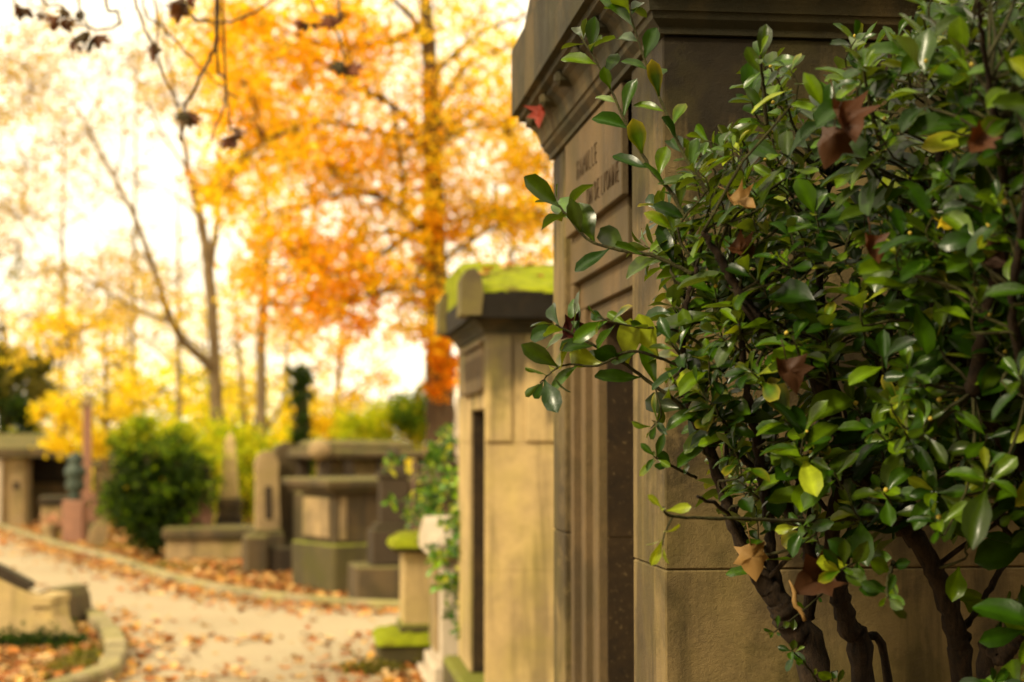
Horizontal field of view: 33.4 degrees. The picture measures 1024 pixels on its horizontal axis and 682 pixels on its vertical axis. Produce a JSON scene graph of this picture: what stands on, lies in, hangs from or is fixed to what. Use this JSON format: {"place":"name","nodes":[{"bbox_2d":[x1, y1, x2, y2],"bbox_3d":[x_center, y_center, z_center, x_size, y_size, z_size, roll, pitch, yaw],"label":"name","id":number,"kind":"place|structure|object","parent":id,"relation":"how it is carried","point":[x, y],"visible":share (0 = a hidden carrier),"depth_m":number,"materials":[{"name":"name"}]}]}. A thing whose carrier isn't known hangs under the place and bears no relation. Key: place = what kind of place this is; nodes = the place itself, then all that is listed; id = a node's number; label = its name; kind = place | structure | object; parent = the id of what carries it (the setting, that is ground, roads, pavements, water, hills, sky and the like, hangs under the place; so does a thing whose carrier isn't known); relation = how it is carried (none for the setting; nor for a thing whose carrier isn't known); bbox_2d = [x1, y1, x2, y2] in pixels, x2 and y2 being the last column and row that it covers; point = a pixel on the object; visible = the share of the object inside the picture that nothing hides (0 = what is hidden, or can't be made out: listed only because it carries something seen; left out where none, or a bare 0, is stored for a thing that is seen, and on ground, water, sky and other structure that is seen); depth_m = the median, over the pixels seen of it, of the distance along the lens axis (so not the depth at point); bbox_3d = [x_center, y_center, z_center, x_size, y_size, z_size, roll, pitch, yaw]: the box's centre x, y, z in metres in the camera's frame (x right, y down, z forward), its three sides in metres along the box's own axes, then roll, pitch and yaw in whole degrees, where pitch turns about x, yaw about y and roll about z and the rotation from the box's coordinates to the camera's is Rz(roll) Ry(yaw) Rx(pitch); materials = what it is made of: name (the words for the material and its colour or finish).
{"place":"outdoors","nodes":[
{"label":"outdoors","id":0,"kind":"place"},
{"bbox_2d":[0,530,399,681],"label":"path","id":1,"kind":"structure","parent":0,"point":[250,620],"depth_m":15.85,"materials":[{"name":"beige gravel"}]},
{"bbox_2d":[0,447,426,681],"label":"ground","id":2,"kind":"structure","parent":0,"point":[408,676],"depth_m":14.78,"materials":[{"name":"soil"}]},
{"bbox_2d":[0,434,59,526],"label":"burial vault","id":3,"kind":"object","parent":2,"relation":"on","point":[17,453],"visible":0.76,"depth_m":33.91,"materials":[{"name":"white stone"}]},
{"bbox_2d":[0,309,68,433],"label":"evergreen tree","id":4,"kind":"object","parent":2,"relation":"on","point":[14,403],"visible":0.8,"depth_m":41.40,"materials":[{"name":"green plant"}]},
{"bbox_2d":[0,563,79,645],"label":"sloping tomb","id":5,"kind":"object","parent":2,"relation":"on","point":[20,601],"visible":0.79,"depth_m":14.55,"materials":[{"name":"stone"}]},
{"bbox_2d":[0,22,82,307],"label":"autumn tree","id":6,"kind":"object","parent":2,"relation":"on","point":[10,200],"visible":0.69,"depth_m":36.20,"materials":[{"name":"yellow plant"}]},
{"bbox_2d":[34,507,61,539],"bbox_3d":[-7.699,3.111,28.873,0.776,0.603,0.558,0,-3,0],"label":"flower pot","id":7,"kind":"object","parent":2,"relation":"on","point":[52,530],"visible":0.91,"depth_m":28.77,"materials":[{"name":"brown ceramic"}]},
{"bbox_2d":[31,456,69,523],"bbox_3d":[-9.666,3.138,36.129,1.070,1.380,1.500,0,-3,-6],"label":"burial vault","id":8,"kind":"object","parent":2,"relation":"on","point":[48,476],"visible":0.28,"depth_m":35.41,"materials":[{"name":"stone"}]},
{"bbox_2d":[39,495,68,533],"bbox_3d":[-8.417,3.208,31.413,0.540,0.700,1.090,1,-3,-14],"label":"pedestal","id":9,"kind":"object","parent":2,"relation":"on","point":[49,503],"visible":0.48,"depth_m":30.91,"materials":[{"name":"grey stone"}]},
{"bbox_2d":[0,291,119,433],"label":"autumn tree","id":10,"kind":"object","parent":2,"relation":"on","point":[11,330],"visible":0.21,"depth_m":50.07,"materials":[{"name":"yellow plant"}]},
{"bbox_2d":[39,583,91,623],"bbox_3d":[-4.216,2.515,16.108,0.270,0.410,0.550,-8,-5,11],"label":"headstone","id":11,"kind":"object","parent":2,"relation":"on","point":[79,603],"visible":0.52,"depth_m":16.10,"materials":[{"name":"grey stone"}]},
{"bbox_2d":[62,452,87,541],"bbox_3d":[-7.396,2.647,28.896,0.380,1.530,0.374,0,-3,0],"label":"draped urn","id":12,"kind":"object","parent":2,"relation":"on","point":[74,515],"visible":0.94,"depth_m":28.75,"materials":[{"name":"pink stone"}]},
{"bbox_2d":[0,91,153,455],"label":"autumn tree","id":13,"kind":"object","parent":2,"relation":"on","point":[62,225],"visible":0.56,"depth_m":38.15,"materials":[{"name":"yellow plant"}]},
{"bbox_2d":[0,617,161,649],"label":"ivy patch","id":14,"kind":"object","parent":2,"relation":"on","point":[28,638],"visible":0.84,"depth_m":14.26,"materials":[{"name":"green plant"}]},
{"bbox_2d":[45,607,126,681],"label":"kerb","id":15,"kind":"structure","parent":2,"relation":"on","point":[111,664],"depth_m":13.05,"materials":[{"name":"stone"}]},
{"bbox_2d":[80,397,97,537],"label":"granite column","id":16,"kind":"structure","parent":2,"relation":"on","point":[87,493],"depth_m":29.86,"materials":[{"name":"stone"}]},
{"bbox_2d":[86,520,108,546],"bbox_3d":[-6.754,3.148,27.885,0.290,0.490,0.140,16,-8,-19],"label":"headstone","id":17,"kind":"object","parent":2,"relation":"on","point":[98,535],"visible":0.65,"depth_m":27.82,"materials":[{"name":"brown stone"}]},
{"bbox_2d":[0,293,204,524],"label":"yellow tree","id":18,"kind":"object","parent":2,"relation":"on","point":[65,410],"visible":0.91,"depth_m":32.93,"materials":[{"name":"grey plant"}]},
{"bbox_2d":[92,437,121,519],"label":"stele","id":19,"kind":"structure","parent":2,"relation":"on","point":[97,469],"depth_m":35.92,"materials":[{"name":"brown stone"}]},
{"bbox_2d":[40,295,198,431],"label":"autumn tree","id":20,"kind":"object","parent":2,"relation":"on","point":[99,364],"visible":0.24,"depth_m":52.06,"materials":[{"name":"yellow plant"}]},
{"bbox_2d":[42,43,208,434],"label":"autumn tree","id":21,"kind":"object","parent":2,"relation":"on","point":[135,174],"visible":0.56,"depth_m":40.17,"materials":[{"name":"yellow plant"}]},
{"bbox_2d":[0,0,289,523],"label":"autumn tree","id":22,"kind":"object","parent":2,"relation":"on","point":[212,363],"visible":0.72,"depth_m":30.71,"materials":[{"name":"orange plant"}]},
{"bbox_2d":[88,412,230,556],"bbox_3d":[-5.275,2.144,25.512,2.087,2.192,2.034,0,-3,0],"label":"evergreen shrub","id":23,"kind":"object","parent":2,"relation":"on","point":[147,505],"visible":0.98,"depth_m":25.10,"materials":[{"name":"green plant"}]},
{"bbox_2d":[96,175,253,430],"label":"autumn tree","id":24,"kind":"object","parent":2,"relation":"on","point":[177,361],"visible":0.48,"depth_m":44.02,"materials":[{"name":"yellow plant"}]},
{"bbox_2d":[12,0,366,150],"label":"overhanging tree","id":25,"kind":"object","parent":2,"relation":"on","point":[178,10],"visible":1,"depth_m":9.10,"materials":[{"name":"brown plant"}]},
{"bbox_2d":[0,523,399,609],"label":"kerb","id":26,"kind":"structure","parent":2,"relation":"on","point":[217,588],"depth_m":19.50,"materials":[{"name":"stone"}]},
{"bbox_2d":[191,465,214,524],"bbox_3d":[-4.624,2.533,25.503,0.360,1.370,0.270,1,-3,-10],"label":"bust stele","id":27,"kind":"object","parent":2,"relation":"on","point":[205,517],"visible":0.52,"depth_m":25.40,"materials":[{"name":"pink stone"}]},
{"bbox_2d":[162,524,254,561],"bbox_3d":[-4.420,2.948,24.972,1.284,0.479,1.127,0,-3,-6],"label":"table tomb","id":28,"kind":"object","parent":2,"relation":"on","point":[219,541],"visible":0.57,"depth_m":24.47,"materials":[{"name":"grey stone"}]},
{"bbox_2d":[7,526,417,678],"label":"grass tufts","id":29,"kind":"object","parent":2,"relation":"on","point":[370,667],"visible":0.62,"depth_m":12.95,"materials":[{"name":"green plant"}]},
{"bbox_2d":[9,360,415,491],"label":"undergrowth","id":30,"kind":"object","parent":2,"relation":"on","point":[206,387],"depth_m":49.56,"materials":[{"name":"yellow plant"}]},
{"bbox_2d":[140,296,288,439],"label":"autumn tree","id":31,"kind":"object","parent":2,"relation":"on","point":[203,348],"visible":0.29,"depth_m":54.04,"materials":[{"name":"yellow plant"}]},
{"bbox_2d":[202,555,241,570],"bbox_3d":[-3.716,2.899,23.535,0.986,0.450,2.184,0,-3,0],"label":"ivy patch","id":32,"kind":"object","parent":2,"relation":"on","point":[229,567],"visible":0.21,"depth_m":22.73,"materials":[{"name":"brown plant"}]},
{"bbox_2d":[216,432,242,523],"bbox_3d":[-4.371,2.339,26.409,0.600,1.860,0.600,0,-3,-8],"label":"obelisk","id":33,"kind":"object","parent":2,"relation":"on","point":[229,509],"visible":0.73,"depth_m":26.28,"materials":[{"name":"stone"}]},
{"bbox_2d":[177,407,284,523],"bbox_3d":[-4.875,2.309,29.895,2.314,2.313,1.937,2,-4,-31],"label":"bright shrub","id":34,"kind":"object","parent":2,"relation":"on","point":[249,446],"visible":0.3,"depth_m":29.74,"materials":[{"name":"yellow plant"}]},
{"bbox_2d":[173,232,309,446],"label":"autumn tree","id":35,"kind":"object","parent":2,"relation":"on","point":[240,386],"visible":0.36,"depth_m":46.02,"materials":[{"name":"yellow plant"}]},
{"bbox_2d":[179,31,319,523],"bbox_3d":[-5.102,-1.195,33.092,2.916,9.899,2.024,0,-3,0],"label":"autumn tree","id":36,"kind":"object","parent":2,"relation":"on","point":[261,382],"visible":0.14,"depth_m":32.97,"materials":[{"name":"orange plant"}]},
{"bbox_2d":[247,450,284,545],"bbox_3d":[-3.310,2.270,22.920,0.440,1.600,0.550,-1,-3,-16],"label":"stele","id":37,"kind":"object","parent":2,"relation":"on","point":[267,504],"visible":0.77,"depth_m":22.79,"materials":[{"name":"grey stone"}]},
{"bbox_2d":[242,534,291,573],"bbox_3d":[-3.203,2.790,22.416,0.665,0.508,0.608,1,-3,-16],"label":"grave marker","id":38,"kind":"object","parent":2,"relation":"on","point":[259,554],"visible":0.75,"depth_m":22.12,"materials":[{"name":"grey stone"}]},
{"bbox_2d":[0,261,542,681],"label":"leaf litter","id":39,"kind":"object","parent":2,"relation":"on","point":[26,658],"visible":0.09,"depth_m":17.24,"materials":[{"name":"brown plant"}]},
{"bbox_2d":[271,442,297,545],"bbox_3d":[-3.081,2.237,23.317,0.560,1.710,0.600,1,-3,-19],"label":"stele","id":40,"kind":"object","parent":2,"relation":"on","point":[287,466],"visible":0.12,"depth_m":23.17,"materials":[{"name":"grey stone"}]},
{"bbox_2d":[220,300,357,434],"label":"autumn tree","id":41,"kind":"object","parent":2,"relation":"on","point":[286,348],"visible":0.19,"depth_m":55.94,"materials":[{"name":"yellow plant"}]},
{"bbox_2d":[282,360,320,476],"bbox_3d":[-3.086,1.791,25.085,0.581,3.014,0.986,0,-3,0],"label":"ivy stump","id":42,"kind":"object","parent":2,"relation":"on","point":[302,376],"visible":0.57,"depth_m":24.93,"materials":[{"name":"green plant"}]},
{"bbox_2d":[265,283,415,438],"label":"autumn tree","id":43,"kind":"object","parent":2,"relation":"on","point":[323,426],"visible":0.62,"depth_m":43.95,"materials":[{"name":"yellow plant"}]},
{"bbox_2d":[149,0,552,515],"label":"maple tree","id":44,"kind":"object","parent":2,"relation":"on","point":[435,130],"visible":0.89,"depth_m":27.20,"materials":[{"name":"orange plant"}]},
{"bbox_2d":[286,439,427,540],"bbox_3d":[-2.062,2.175,22.641,1.610,1.756,1.569,1,-3,-19],"label":"canopy tomb","id":45,"kind":"object","parent":2,"relation":"on","point":[337,457],"visible":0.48,"depth_m":22.18,"materials":[{"name":"grey stone"}]},
{"bbox_2d":[282,476,443,592],"bbox_3d":[-1.749,2.258,20.089,1.543,1.305,1.283,2,-4,-32],"label":"altar tomb","id":46,"kind":"object","parent":2,"relation":"on","point":[339,516],"visible":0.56,"depth_m":19.57,"materials":[{"name":"stone"}]},
{"bbox_2d":[315,374,426,459],"bbox_3d":[-2.658,2.253,35.874,2.754,3.109,2.238,1,-3,-19],"label":"green tree","id":47,"kind":"object","parent":2,"relation":"on","point":[404,416],"visible":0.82,"depth_m":35.45,"materials":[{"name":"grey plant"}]},
{"bbox_2d":[348,448,416,599],"bbox_3d":[-1.344,1.969,18.226,0.720,1.660,0.750,1,-3,-13],"label":"stele","id":48,"kind":"object","parent":2,"relation":"on","point":[376,575],"visible":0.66,"depth_m":17.97,"materials":[{"name":"grey stone"}]},
{"bbox_2d":[371,530,430,665],"bbox_3d":[-0.693,2.030,13.675,0.834,1.023,0.995,0,-3,-7],"label":"pedestal","id":49,"kind":"object","parent":2,"relation":"on","point":[404,639],"visible":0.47,"depth_m":13.43,"materials":[{"name":"stone"}]},
{"bbox_2d":[412,462,458,530],"bbox_3d":[-0.619,1.782,14.421,0.027,1.596,1.518,1,-4,-20],"label":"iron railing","id":50,"kind":"object","parent":2,"relation":"on","point":[413,485],"visible":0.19,"depth_m":15.12,"materials":[{"name":"black metal"}]},
{"bbox_2d":[417,516,457,681],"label":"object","id":51,"kind":"object","parent":2,"relation":"on","point":[443,641],"visible":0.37,"depth_m":12.09,"materials":[{"name":"white stone"}]},
{"bbox_2d":[381,423,460,639],"bbox_3d":[-0.526,1.533,12.538,0.948,1.881,2.192,0,-3,0],"label":"trailing shrub","id":52,"kind":"object","parent":51,"relation":"on","point":[429,507],"visible":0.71,"depth_m":12.79,"materials":[{"name":"green plant"}]},
{"bbox_2d":[454,397,458,508],"bbox_3d":[-0.441,1.519,14.236,0.300,2.100,0.440,0,-3,-7],"label":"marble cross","id":53,"kind":"object","parent":2,"relation":"on","point":[456,431],"visible":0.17,"depth_m":14.26,"materials":[{"name":"white stone"}]},
{"bbox_2d":[435,262,554,681],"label":"mausoleum","id":54,"kind":"structure","parent":2,"relation":"on","point":[485,322],"depth_m":10.00,"materials":[{"name":"stone"}]},
{"bbox_2d":[446,223,551,406],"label":"autumn tree","id":55,"kind":"object","parent":2,"relation":"on","point":[494,254],"visible":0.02,"depth_m":47.86,"materials":[{"name":"orange plant"}]},
{"bbox_2d":[511,0,1023,681],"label":"mausoleum","id":56,"kind":"structure","parent":2,"relation":"on","point":[625,610],"depth_m":4.32,"materials":[{"name":"stone"}]},
{"bbox_2d":[524,105,544,127],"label":"dry leaf","id":57,"kind":"object","parent":56,"relation":"attached to","point":[537,113],"visible":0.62,"depth_m":5.85,"materials":[{"name":"red plant"}]},
{"bbox_2d":[521,0,1023,681],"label":"evergreen bush","id":58,"kind":"object","parent":2,"relation":"on","point":[963,318],"visible":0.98,"depth_m":3.33,"materials":[{"name":"green plant"}]},
{"bbox_2d":[561,312,583,338],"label":"dry leaf","id":59,"kind":"object","parent":58,"relation":"attached to","point":[568,325],"visible":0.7,"depth_m":3.52,"materials":[{"name":"brown plant"}]},
{"bbox_2d":[718,180,755,207],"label":"dry leaf","id":60,"kind":"object","parent":58,"relation":"attached to","point":[739,195],"visible":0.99,"depth_m":3.31,"materials":[{"name":"beige plant"}]},
{"bbox_2d":[724,229,754,256],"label":"dry leaf","id":61,"kind":"object","parent":58,"relation":"attached to","point":[739,245],"visible":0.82,"depth_m":3.35,"materials":[{"name":"brown plant"}]},
{"bbox_2d":[733,522,768,580],"bbox_3d":[0.484,0.423,3.431,0.072,0.120,0.061,0,-3,0],"label":"dry leaf","id":62,"kind":"object","parent":58,"relation":"attached to","point":[751,558],"visible":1,"depth_m":3.41,"materials":[{"name":"brown plant"}]},
{"bbox_2d":[776,338,813,394],"bbox_3d":[0.511,0.046,3.139,0.074,0.107,0.051,1,-3,-18],"label":"dry leaf","id":63,"kind":"object","parent":58,"relation":"attached to","point":[792,371],"visible":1,"depth_m":3.14,"materials":[{"name":"brown plant"}]},
{"bbox_2d":[789,580,806,620],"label":"dry leaf","id":64,"kind":"object","parent":58,"relation":"attached to","point":[795,604],"visible":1,"depth_m":3.27,"materials":[{"name":"brown plant"}]},
{"bbox_2d":[791,548,848,596],"bbox_3d":[0.604,0.444,3.295,0.131,0.092,0.086,0,-3,0],"label":"dry leaf","id":65,"kind":"object","parent":58,"relation":"attached to","point":[806,581],"visible":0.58,"depth_m":3.30,"materials":[{"name":"brown plant"}]},
{"bbox_2d":[816,101,853,169],"bbox_3d":[0.564,-0.359,3.018,0.080,0.116,0.066,-2,-4,31],"label":"dry leaf","id":66,"kind":"object","parent":58,"relation":"attached to","point":[833,144],"visible":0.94,"depth_m":3.00,"materials":[{"name":"brown plant"}]},
{"bbox_2d":[830,78,882,142],"bbox_3d":[0.587,-0.405,2.977,0.083,0.124,0.094,1,-3,-16],"label":"dry leaf","id":67,"kind":"object","parent":58,"relation":"attached to","point":[851,114],"visible":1,"depth_m":2.99,"materials":[{"name":"brown plant"}]},
{"bbox_2d":[865,217,889,262],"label":"dry leaf","id":68,"kind":"object","parent":58,"relation":"attached to","point":[871,241],"visible":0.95,"depth_m":3.01,"materials":[{"name":"brown plant"}]},
{"bbox_2d":[933,217,951,229],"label":"dry leaf","id":69,"kind":"object","parent":58,"relation":"attached to","point":[944,225],"visible":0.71,"depth_m":2.96,"materials":[{"name":"yellow plant"}]},
{"bbox_2d":[950,231,1005,267],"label":"dry leaf","id":70,"kind":"object","parent":58,"relation":"attached to","point":[996,260],"visible":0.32,"depth_m":2.90,"materials":[{"name":"brown plant"}]},
{"bbox_2d":[967,119,1001,152],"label":"dry leaf","id":71,"kind":"object","parent":58,"relation":"attached to","point":[980,139],"visible":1,"depth_m":2.71,"materials":[{"name":"brown plant"}]},
{"bbox_2d":[0,0,553,443],"label":"sky","id":72,"kind":"structure","parent":0,"point":[415,363],"materials":[{"name":"white"}]}
]}

